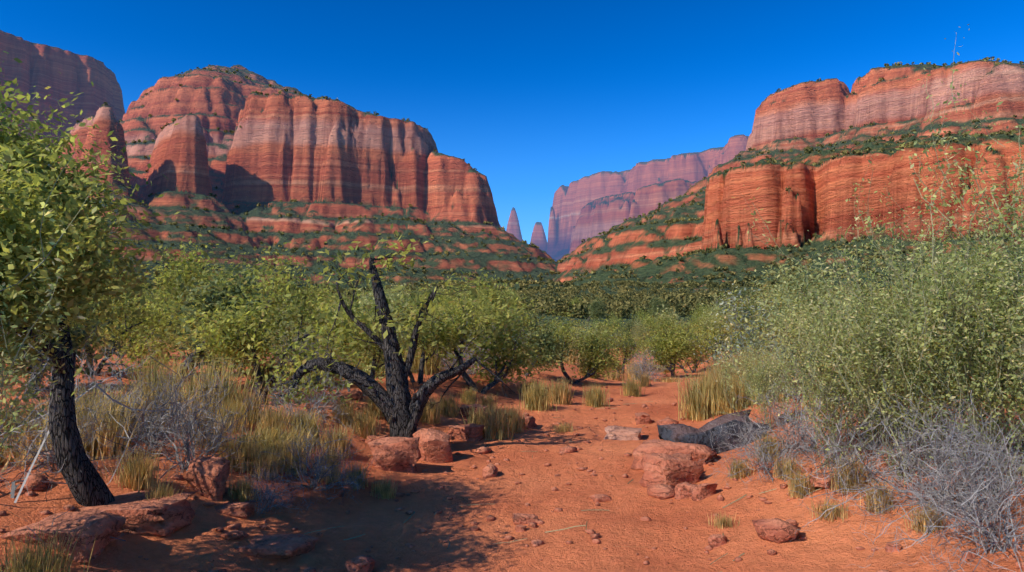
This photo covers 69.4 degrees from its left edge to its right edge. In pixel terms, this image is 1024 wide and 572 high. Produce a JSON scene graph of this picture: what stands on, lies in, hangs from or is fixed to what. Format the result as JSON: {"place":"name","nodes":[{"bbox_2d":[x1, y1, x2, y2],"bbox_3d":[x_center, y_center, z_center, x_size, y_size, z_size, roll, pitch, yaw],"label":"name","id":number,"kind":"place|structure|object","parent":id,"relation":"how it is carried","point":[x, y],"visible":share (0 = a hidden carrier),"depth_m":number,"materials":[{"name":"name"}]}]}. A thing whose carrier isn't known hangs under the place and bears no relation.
{"place":"outdoors","nodes":[
{"label":"outdoors","id":0,"kind":"place"},
{"bbox_2d":[0,30,1023,571],"bbox_3d":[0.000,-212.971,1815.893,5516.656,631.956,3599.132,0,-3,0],"label":"rocky terrain","id":1,"kind":"structure","parent":0,"point":[326,164],"depth_m":556.24,"materials":[{"name":"stone"}]},
{"bbox_2d":[0,437,54,472],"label":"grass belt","id":2,"kind":"object","parent":1,"relation":"on","point":[16,455],"visible":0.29,"depth_m":6.54,"materials":[{"name":"plant"}]},
{"bbox_2d":[0,517,97,571],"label":"grass tuft","id":3,"kind":"object","parent":1,"relation":"on","point":[37,561],"visible":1,"depth_m":4.18,"materials":[{"name":"plant"}]},
{"bbox_2d":[0,139,107,459],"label":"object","id":4,"kind":"object","parent":1,"relation":"on","point":[15,402],"visible":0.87,"depth_m":3.92,"materials":[{"name":"green plant"}]},
{"bbox_2d":[0,509,126,561],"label":"rock","id":5,"kind":"object","parent":1,"relation":"on","point":[106,524],"visible":0.66,"depth_m":4.76,"materials":[{"name":"stone"}]},
{"bbox_2d":[0,301,126,398],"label":"shrub","id":6,"kind":"object","parent":1,"relation":"on","point":[83,340],"visible":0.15,"depth_m":10.61,"materials":[{"name":"green plant"}]},
{"bbox_2d":[0,372,140,492],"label":"grey shrub","id":7,"kind":"object","parent":1,"relation":"on","point":[48,457],"visible":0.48,"depth_m":6.14,"materials":[{"name":"plant"}]},
{"bbox_2d":[0,380,153,457],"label":"clump","id":8,"kind":"object","parent":1,"relation":"on","point":[83,406],"visible":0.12,"depth_m":7.27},
{"bbox_2d":[0,343,169,433],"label":"grey shrub","id":9,"kind":"object","parent":1,"relation":"on","point":[91,382],"visible":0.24,"depth_m":7.79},
{"bbox_2d":[0,51,207,506],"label":"tree","id":10,"kind":"object","parent":1,"relation":"on","point":[27,194],"visible":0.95,"depth_m":5.00,"materials":[{"name":"green plant"}]},
{"bbox_2d":[75,392,140,460],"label":"clump","id":11,"kind":"object","parent":1,"relation":"on","point":[104,450],"visible":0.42,"depth_m":6.77,"materials":[{"name":"plant"}]},
{"bbox_2d":[77,262,161,345],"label":"tree","id":12,"kind":"object","parent":1,"relation":"on","point":[128,291],"visible":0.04,"depth_m":23.78,"materials":[{"name":"green plant"}]},
{"bbox_2d":[0,325,239,551],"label":"dead branch pile","id":13,"kind":"object","parent":1,"relation":"on","point":[12,492],"visible":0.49,"depth_m":5.87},
{"bbox_2d":[50,272,192,375],"bbox_3d":[-6.944,0.609,12.915,3.449,2.189,2.549,-1,-3,10],"label":"tree","id":14,"kind":"object","parent":1,"relation":"on","point":[156,323],"visible":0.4,"depth_m":12.89,"materials":[{"name":"green plant"}]},
{"bbox_2d":[99,447,175,490],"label":"grass clump","id":15,"kind":"object","parent":1,"relation":"on","point":[138,475],"visible":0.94,"depth_m":5.97,"materials":[{"name":"plant"}]},
{"bbox_2d":[80,491,197,535],"bbox_3d":[-2.831,1.729,5.570,0.845,0.234,0.683,-1,-2,0],"label":"rock","id":16,"kind":"object","parent":1,"relation":"on","point":[162,516],"visible":0.67,"depth_m":5.44,"materials":[{"name":"stone"}]},
{"bbox_2d":[93,283,186,357],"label":"bush","id":17,"kind":"object","parent":1,"relation":"on","point":[122,328],"visible":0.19,"depth_m":17.80,"materials":[{"name":"green plant"}]},
{"bbox_2d":[115,351,204,401],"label":"clump","id":18,"kind":"object","parent":1,"relation":"on","point":[152,378],"visible":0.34,"depth_m":8.88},
{"bbox_2d":[138,474,188,500],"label":"grass clump","id":19,"kind":"object","parent":1,"relation":"on","point":[159,493],"visible":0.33,"depth_m":5.74,"materials":[{"name":"plant"}]},
{"bbox_2d":[89,362,244,459],"bbox_3d":[-3.483,1.404,7.393,1.722,1.472,1.711,-3,-4,41],"label":"grey shrub","id":20,"kind":"object","parent":1,"relation":"on","point":[160,400],"visible":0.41,"depth_m":7.26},
{"bbox_2d":[99,378,242,436],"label":"clump","id":21,"kind":"object","parent":1,"relation":"on","point":[167,407],"visible":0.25,"depth_m":8.04,"materials":[{"name":"plant"}]},
{"bbox_2d":[80,350,265,491],"bbox_3d":[-3.275,1.294,6.716,1.829,1.573,1.911,-1,-3,16],"label":"grey shrub","id":22,"kind":"object","parent":1,"relation":"on","point":[188,451],"visible":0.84,"depth_m":6.74,"materials":[{"name":"plant"}]},
{"bbox_2d":[142,232,233,348],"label":"tree","id":23,"kind":"object","parent":1,"relation":"on","point":[187,268],"visible":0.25,"depth_m":24.01,"materials":[{"name":"green plant"}]},
{"bbox_2d":[184,456,229,500],"bbox_3d":[-2.614,1.699,6.334,0.330,0.448,0.248,4,3,2],"label":"rock","id":24,"kind":"object","parent":1,"relation":"on","point":[207,477],"visible":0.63,"depth_m":6.26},
{"bbox_2d":[181,411,240,449],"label":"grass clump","id":25,"kind":"object","parent":1,"relation":"on","point":[206,433],"visible":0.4,"depth_m":7.39,"materials":[{"name":"plant"}]},
{"bbox_2d":[166,352,259,425],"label":"clump","id":26,"kind":"object","parent":1,"relation":"on","point":[210,375],"visible":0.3,"depth_m":8.63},
{"bbox_2d":[164,250,294,384],"bbox_3d":[-4.503,0.618,11.898,2.591,2.406,2.118,-3,-4,42],"label":"tree","id":27,"kind":"object","parent":1,"relation":"on","point":[217,298],"visible":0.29,"depth_m":11.65,"materials":[{"name":"green plant"}]},
{"bbox_2d":[205,395,256,433],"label":"grass clump","id":28,"kind":"object","parent":1,"relation":"on","point":[235,409],"visible":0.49,"depth_m":8.16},
{"bbox_2d":[214,500,254,517],"bbox_3d":[-2.327,1.874,6.164,0.334,0.140,0.273,-4,-5,-5],"label":"rock","id":29,"kind":"object","parent":1,"relation":"on","point":[240,509],"visible":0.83,"depth_m":6.08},
{"bbox_2d":[203,428,268,472],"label":"grass clump","id":30,"kind":"object","parent":1,"relation":"on","point":[245,448],"visible":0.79,"depth_m":7.01,"materials":[{"name":"plant"}]},
{"bbox_2d":[226,471,260,501],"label":"grass clump","id":31,"kind":"object","parent":1,"relation":"on","point":[239,489],"visible":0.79,"depth_m":6.41,"materials":[{"name":"plant"}]},
{"bbox_2d":[215,383,294,428],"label":"clump","id":32,"kind":"object","parent":1,"relation":"on","point":[255,401],"visible":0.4,"depth_m":8.55,"materials":[{"name":"plant"}]},
{"bbox_2d":[237,443,287,480],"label":"grass clump","id":33,"kind":"object","parent":1,"relation":"on","point":[264,457],"visible":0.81,"depth_m":6.99,"materials":[{"name":"plant"}]},
{"bbox_2d":[196,422,330,459],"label":"clump","id":34,"kind":"object","parent":1,"relation":"on","point":[268,439],"visible":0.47,"depth_m":7.56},
{"bbox_2d":[167,242,362,339],"bbox_3d":[-8.308,0.417,24.671,6.473,4.108,4.784,0,-3,-3],"label":"tree","id":35,"kind":"object","parent":1,"relation":"on","point":[289,277],"visible":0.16,"depth_m":24.77,"materials":[{"name":"green plant"}]},
{"bbox_2d":[252,401,298,439],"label":"grass clump","id":36,"kind":"object","parent":1,"relation":"on","point":[271,419],"visible":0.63,"depth_m":8.08,"materials":[{"name":"plant"}]},
{"bbox_2d":[234,456,317,523],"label":"grey shrub","id":37,"kind":"object","parent":1,"relation":"on","point":[269,491],"visible":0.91,"depth_m":6.34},
{"bbox_2d":[234,534,318,558],"bbox_3d":[-1.821,1.992,5.584,0.576,0.141,0.475,1,-3,8],"label":"rock","id":38,"kind":"object","parent":1,"relation":"on","point":[281,546],"visible":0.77,"depth_m":5.54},
{"bbox_2d":[148,251,422,408],"bbox_3d":[-3.150,0.589,10.217,3.769,2.392,2.785,-3,-4,39],"label":"tree","id":39,"kind":"object","parent":1,"relation":"on","point":[249,335],"visible":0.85,"depth_m":10.10,"materials":[{"name":"green plant"}]},
{"bbox_2d":[266,294,321,360],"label":"bush","id":40,"kind":"object","parent":1,"relation":"on","point":[291,331],"visible":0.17,"depth_m":15.92,"materials":[{"name":"green plant"}]},
{"bbox_2d":[271,432,317,477],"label":"grass clump","id":41,"kind":"object","parent":1,"relation":"on","point":[290,461],"visible":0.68,"depth_m":7.26,"materials":[{"name":"plant"}]},
{"bbox_2d":[237,355,354,435],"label":"grey shrub","id":42,"kind":"object","parent":1,"relation":"on","point":[314,407],"visible":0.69,"depth_m":8.74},
{"bbox_2d":[278,406,330,444],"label":"grass clump","id":43,"kind":"object","parent":1,"relation":"on","point":[305,421],"visible":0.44,"depth_m":8.19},
{"bbox_2d":[234,409,375,509],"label":"grey shrub","id":44,"kind":"object","parent":1,"relation":"on","point":[318,475],"visible":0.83,"depth_m":7.03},
{"bbox_2d":[309,445,345,484],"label":"grass clump","id":45,"kind":"object","parent":1,"relation":"on","point":[328,480],"visible":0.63,"depth_m":7.32,"materials":[{"name":"plant"}]},
{"bbox_2d":[311,422,355,459],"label":"grass clump","id":46,"kind":"object","parent":1,"relation":"on","point":[341,443],"visible":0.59,"depth_m":8.06,"materials":[{"name":"plant"}]},
{"bbox_2d":[324,396,364,425],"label":"grass clump","id":47,"kind":"object","parent":1,"relation":"on","point":[343,416],"visible":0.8,"depth_m":9.39,"materials":[{"name":"plant"}]},
{"bbox_2d":[341,456,377,490],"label":"grass clump","id":48,"kind":"object","parent":1,"relation":"on","point":[357,473],"visible":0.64,"depth_m":7.39,"materials":[{"name":"plant"}]},
{"bbox_2d":[338,406,387,438],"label":"grass clump","id":49,"kind":"object","parent":1,"relation":"on","point":[363,426],"visible":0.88,"depth_m":9.13,"materials":[{"name":"plant"}]},
{"bbox_2d":[316,278,420,395],"bbox_3d":[-2.293,0.787,11.802,1.594,2.009,3.172,1,-3,-19],"label":"tree","id":50,"kind":"object","parent":1,"relation":"on","point":[371,372],"visible":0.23,"depth_m":11.36,"materials":[{"name":"green plant"}]},
{"bbox_2d":[250,223,517,437],"bbox_3d":[-1.695,0.701,9.223,3.535,3.014,1.879,-1,-3,11],"label":"twisted tree","id":51,"kind":"object","parent":1,"relation":"on","point":[401,410],"visible":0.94,"depth_m":9.23,"materials":[{"name":"black plant"}]},
{"bbox_2d":[371,475,398,500],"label":"grass clump","id":52,"kind":"object","parent":1,"relation":"on","point":[384,490],"visible":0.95,"depth_m":7.18,"materials":[{"name":"plant"}]},
{"bbox_2d":[368,437,421,472],"bbox_3d":[-1.310,1.948,8.204,0.613,0.545,0.536,-2,-7,-8],"label":"rock","id":53,"kind":"object","parent":1,"relation":"on","point":[398,454],"visible":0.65,"depth_m":8.02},
{"bbox_2d":[322,279,482,383],"bbox_3d":[-1.847,0.862,13.305,3.200,2.031,2.365,3,-4,-39],"label":"tree","id":54,"kind":"object","parent":1,"relation":"on","point":[425,346],"visible":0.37,"depth_m":13.52,"materials":[{"name":"green plant"}]},
{"bbox_2d":[420,392,443,425],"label":"grass clump","id":55,"kind":"object","parent":1,"relation":"on","point":[431,415],"visible":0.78,"depth_m":10.58,"materials":[{"name":"plant"}]},
{"bbox_2d":[413,428,452,462],"bbox_3d":[-0.942,2.027,8.903,0.487,0.620,0.389,-4,5,-14],"label":"rock","id":56,"kind":"object","parent":1,"relation":"on","point":[434,445],"visible":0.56,"depth_m":8.76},
{"bbox_2d":[434,391,461,417],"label":"grass clump","id":57,"kind":"object","parent":1,"relation":"on","point":[449,409],"visible":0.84,"depth_m":11.31,"materials":[{"name":"plant"}]},
{"bbox_2d":[389,276,512,339],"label":"tree","id":58,"kind":"object","parent":1,"relation":"on","point":[434,300],"visible":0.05,"depth_m":24.74,"materials":[{"name":"green plant"}]},
{"bbox_2d":[447,423,484,440],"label":"rock","id":59,"kind":"object","parent":1,"relation":"on","point":[470,432],"visible":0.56,"depth_m":10.04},
{"bbox_2d":[453,268,526,349],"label":"tree","id":60,"kind":"object","parent":1,"relation":"on","point":[494,291],"visible":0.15,"depth_m":30.71,"materials":[{"name":"green plant"}]},
{"bbox_2d":[421,271,563,393],"bbox_3d":[-0.458,0.998,14.789,2.559,2.531,3.540,-2,-4,36],"label":"tree","id":61,"kind":"object","parent":1,"relation":"on","point":[507,351],"visible":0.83,"depth_m":14.66,"materials":[{"name":"green plant"}]},
{"bbox_2d":[479,402,518,441],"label":"grass clump","id":62,"kind":"object","parent":1,"relation":"on","point":[496,428],"visible":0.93,"depth_m":10.17,"materials":[{"name":"plant"}]},
{"bbox_2d":[495,402,527,433],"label":"grass clump","id":63,"kind":"object","parent":1,"relation":"on","point":[517,427],"visible":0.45,"depth_m":10.68,"materials":[{"name":"plant"}]},
{"bbox_2d":[7,385,1017,571],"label":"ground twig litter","id":64,"kind":"object","parent":1,"relation":"on","point":[547,531],"visible":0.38,"depth_m":6.26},
{"bbox_2d":[516,376,557,412],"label":"grass clump","id":65,"kind":"object","parent":1,"relation":"on","point":[538,399],"visible":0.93,"depth_m":12.70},
{"bbox_2d":[522,316,575,376],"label":"tree","id":66,"kind":"object","parent":1,"relation":"on","point":[543,336],"visible":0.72,"depth_m":17.29,"materials":[{"name":"green plant"}]},
{"bbox_2d":[76,56,1023,318],"bbox_3d":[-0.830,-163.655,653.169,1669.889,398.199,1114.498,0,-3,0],"label":"juniper trees","id":67,"kind":"object","parent":1,"relation":"on","point":[620,304],"visible":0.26,"depth_m":476.96,"materials":[{"name":"green plant"}]},
{"bbox_2d":[541,376,575,404],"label":"grass clump","id":68,"kind":"object","parent":1,"relation":"on","point":[562,394],"visible":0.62,"depth_m":13.65,"materials":[{"name":"plant"}]},
{"bbox_2d":[539,308,638,384],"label":"tree","id":69,"kind":"object","parent":1,"relation":"on","point":[593,366],"visible":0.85,"depth_m":18.00,"materials":[{"name":"green plant"}]},
{"bbox_2d":[582,383,609,407],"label":"grass clump","id":70,"kind":"object","parent":1,"relation":"on","point":[595,398],"visible":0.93,"depth_m":13.51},
{"bbox_2d":[575,319,656,372],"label":"bush","id":71,"kind":"object","parent":1,"relation":"on","point":[628,347],"visible":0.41,"depth_m":25.89,"materials":[{"name":"green plant"}]},
{"bbox_2d":[604,426,642,440],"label":"rock","id":72,"kind":"object","parent":1,"relation":"on","point":[621,433],"visible":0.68,"depth_m":10.28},
{"bbox_2d":[620,376,645,396],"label":"grass clump","id":73,"kind":"object","parent":1,"relation":"on","point":[632,388],"visible":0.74,"depth_m":15.78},
{"bbox_2d":[625,346,684,381],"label":"grey shrub","id":74,"kind":"object","parent":1,"relation":"on","point":[647,366],"visible":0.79,"depth_m":21.04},
{"bbox_2d":[634,307,708,377],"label":"bush","id":75,"kind":"object","parent":1,"relation":"on","point":[672,347],"visible":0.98,"depth_m":23.05,"materials":[{"name":"green plant"}]},
{"bbox_2d":[639,452,703,487],"bbox_3d":[1.592,1.900,7.311,0.636,0.503,0.453,5,-7,-18],"label":"rock","id":76,"kind":"object","parent":1,"relation":"on","point":[675,469],"visible":0.62,"depth_m":7.17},
{"bbox_2d":[631,439,717,469],"bbox_3d":[1.829,1.938,8.301,0.970,0.426,0.818,-5,-5,19],"label":"rock","id":77,"kind":"object","parent":1,"relation":"on","point":[697,452],"visible":0.43,"depth_m":8.03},
{"bbox_2d":[642,317,717,372],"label":"bush","id":78,"kind":"object","parent":1,"relation":"on","point":[695,364],"visible":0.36,"depth_m":26.89,"materials":[{"name":"green plant"}]},
{"bbox_2d":[669,369,722,420],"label":"grass clump","id":79,"kind":"object","parent":1,"relation":"on","point":[699,409],"visible":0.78,"depth_m":11.24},
{"bbox_2d":[685,483,717,500],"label":"rock","id":80,"kind":"object","parent":1,"relation":"on","point":[699,492],"visible":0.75,"depth_m":6.63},
{"bbox_2d":[654,283,752,361],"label":"bush","id":81,"kind":"object","parent":1,"relation":"on","point":[709,320],"visible":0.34,"depth_m":30.43,"materials":[{"name":"green plant"}]},
{"bbox_2d":[657,409,768,453],"bbox_3d":[2.292,1.855,8.579,1.432,0.719,0.792,-2,-6,-14],"label":"fallen log","id":82,"kind":"object","parent":1,"relation":"on","point":[682,433],"visible":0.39,"depth_m":8.30,"materials":[{"name":"wood"}]},
{"bbox_2d":[700,368,753,415],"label":"grass clump","id":83,"kind":"object","parent":1,"relation":"on","point":[725,403],"visible":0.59,"depth_m":10.95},
{"bbox_2d":[691,313,766,363],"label":"bush","id":84,"kind":"object","parent":1,"relation":"on","point":[714,341],"visible":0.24,"depth_m":22.74,"materials":[{"name":"green plant"}]},
{"bbox_2d":[725,456,756,479],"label":"grass clump","id":85,"kind":"object","parent":1,"relation":"on","point":[738,475],"visible":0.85,"depth_m":7.02,"materials":[{"name":"plant"}]},
{"bbox_2d":[683,331,804,430],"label":"broom bush","id":86,"kind":"object","parent":1,"relation":"on","point":[763,383],"visible":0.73,"depth_m":8.69,"materials":[{"name":"green plant"}]},
{"bbox_2d":[693,278,802,372],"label":"silver bush","id":87,"kind":"object","parent":1,"relation":"on","point":[747,331],"visible":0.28,"depth_m":14.26,"materials":[{"name":"grey plant"}]},
{"bbox_2d":[698,400,822,489],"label":"grey shrub","id":88,"kind":"object","parent":1,"relation":"on","point":[782,453],"visible":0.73,"depth_m":6.87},
{"bbox_2d":[749,432,784,461],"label":"grass clump","id":89,"kind":"object","parent":1,"relation":"on","point":[771,449],"visible":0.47,"depth_m":7.24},
{"bbox_2d":[718,276,851,369],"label":"bush","id":90,"kind":"object","parent":1,"relation":"on","point":[749,306],"visible":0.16,"depth_m":13.85,"materials":[{"name":"green plant"}]},
{"bbox_2d":[773,453,804,479],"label":"grass clump","id":91,"kind":"object","parent":1,"relation":"on","point":[783,467],"visible":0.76,"depth_m":6.54,"materials":[{"name":"plant"}]},
{"bbox_2d":[709,363,876,476],"bbox_3d":[2.762,1.373,7.178,1.806,1.554,1.818,-2,-4,32],"label":"grey shrub","id":92,"kind":"object","parent":1,"relation":"on","point":[792,425],"visible":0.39,"depth_m":7.04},
{"bbox_2d":[731,250,864,317],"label":"bush","id":93,"kind":"object","parent":1,"relation":"on","point":[775,286],"visible":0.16,"depth_m":23.73,"materials":[{"name":"green plant"}]},
{"bbox_2d":[755,313,840,400],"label":"silver bush","id":94,"kind":"object","parent":1,"relation":"on","point":[788,365],"visible":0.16,"depth_m":10.06,"materials":[{"name":"grey plant"}]},
{"bbox_2d":[783,467,819,499],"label":"grass clump","id":95,"kind":"object","parent":1,"relation":"on","point":[794,488],"visible":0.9,"depth_m":6.01,"materials":[{"name":"plant"}]},
{"bbox_2d":[807,496,853,522],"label":"grass clump","id":96,"kind":"object","parent":1,"relation":"on","point":[835,512],"visible":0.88,"depth_m":5.40,"materials":[{"name":"plant"}]},
{"bbox_2d":[746,201,918,469],"bbox_3d":[3.104,0.479,6.429,2.027,2.380,1.503,-1,-3,21],"label":"broom bush","id":97,"kind":"object","parent":1,"relation":"on","point":[832,380],"visible":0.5,"depth_m":6.44,"materials":[{"name":"green plant"}]},
{"bbox_2d":[714,266,959,449],"bbox_3d":[2.933,0.683,6.512,1.872,1.744,1.548,1,-3,-21],"label":"broom bush","id":98,"kind":"object","parent":1,"relation":"on","point":[824,347],"visible":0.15,"depth_m":6.56,"materials":[{"name":"green plant"}]},
{"bbox_2d":[820,450,869,495],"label":"grass clump","id":99,"kind":"object","parent":1,"relation":"on","point":[848,482],"visible":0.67,"depth_m":5.79,"materials":[{"name":"plant"}]},
{"bbox_2d":[772,367,946,518],"bbox_3d":[2.783,1.363,5.803,1.725,1.475,1.714,1,-3,-19],"label":"grey shrub","id":100,"kind":"object","parent":1,"relation":"on","point":[834,449],"visible":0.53,"depth_m":5.86,"materials":[{"name":"plant"}]},
{"bbox_2d":[708,206,1023,484],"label":"broom bush","id":101,"kind":"object","parent":1,"relation":"on","point":[860,324],"visible":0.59,"depth_m":5.61,"materials":[{"name":"green plant"}]},
{"bbox_2d":[733,247,998,399],"bbox_3d":[4.393,0.484,9.164,3.408,2.159,1.712,-1,-3,16],"label":"bush","id":102,"kind":"object","parent":1,"relation":"on","point":[802,287],"visible":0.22,"depth_m":9.28,"materials":[{"name":"green plant"}]},
{"bbox_2d":[849,477,902,514],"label":"grass clump","id":103,"kind":"object","parent":1,"relation":"on","point":[878,503],"visible":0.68,"depth_m":5.25,"materials":[{"name":"plant"}]},
{"bbox_2d":[731,24,1023,487],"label":"broom bush","id":104,"kind":"object","parent":1,"relation":"on","point":[985,250],"visible":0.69,"depth_m":5.15,"materials":[{"name":"green plant"}]},
{"bbox_2d":[783,362,1023,565],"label":"grey shrub","id":105,"kind":"object","parent":1,"relation":"on","point":[918,450],"visible":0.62,"depth_m":4.96,"materials":[{"name":"plant"}]},
{"bbox_2d":[803,182,1023,498],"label":"broom bush","id":106,"kind":"object","parent":1,"relation":"on","point":[979,393],"visible":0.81,"depth_m":5.04,"materials":[{"name":"green plant"}]},
{"bbox_2d":[901,501,946,534],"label":"grass clump","id":107,"kind":"object","parent":1,"relation":"on","point":[922,524],"visible":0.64,"depth_m":4.76,"materials":[{"name":"plant"}]},
{"bbox_2d":[836,397,1023,555],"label":"grey shrub","id":108,"kind":"object","parent":1,"relation":"on","point":[973,467],"visible":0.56,"depth_m":4.68,"materials":[{"name":"plant"}]},
{"bbox_2d":[844,150,1021,460],"bbox_3d":[3.115,0.159,5.635,2.217,2.604,1.645,2,-4,-33],"label":"broom bush","id":109,"kind":"object","parent":1,"relation":"on","point":[897,350],"visible":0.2,"depth_m":5.57,"materials":[{"name":"green plant"}]},
{"bbox_2d":[850,416,1023,571],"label":"grey shrub","id":110,"kind":"object","parent":1,"relation":"on","point":[981,528],"visible":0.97,"depth_m":4.25,"materials":[{"name":"plant"}]},
{"bbox_2d":[0,0,1023,243],"label":"sky","id":111,"kind":"structure","parent":0,"point":[538,97],"materials":[{"name":"blue"}]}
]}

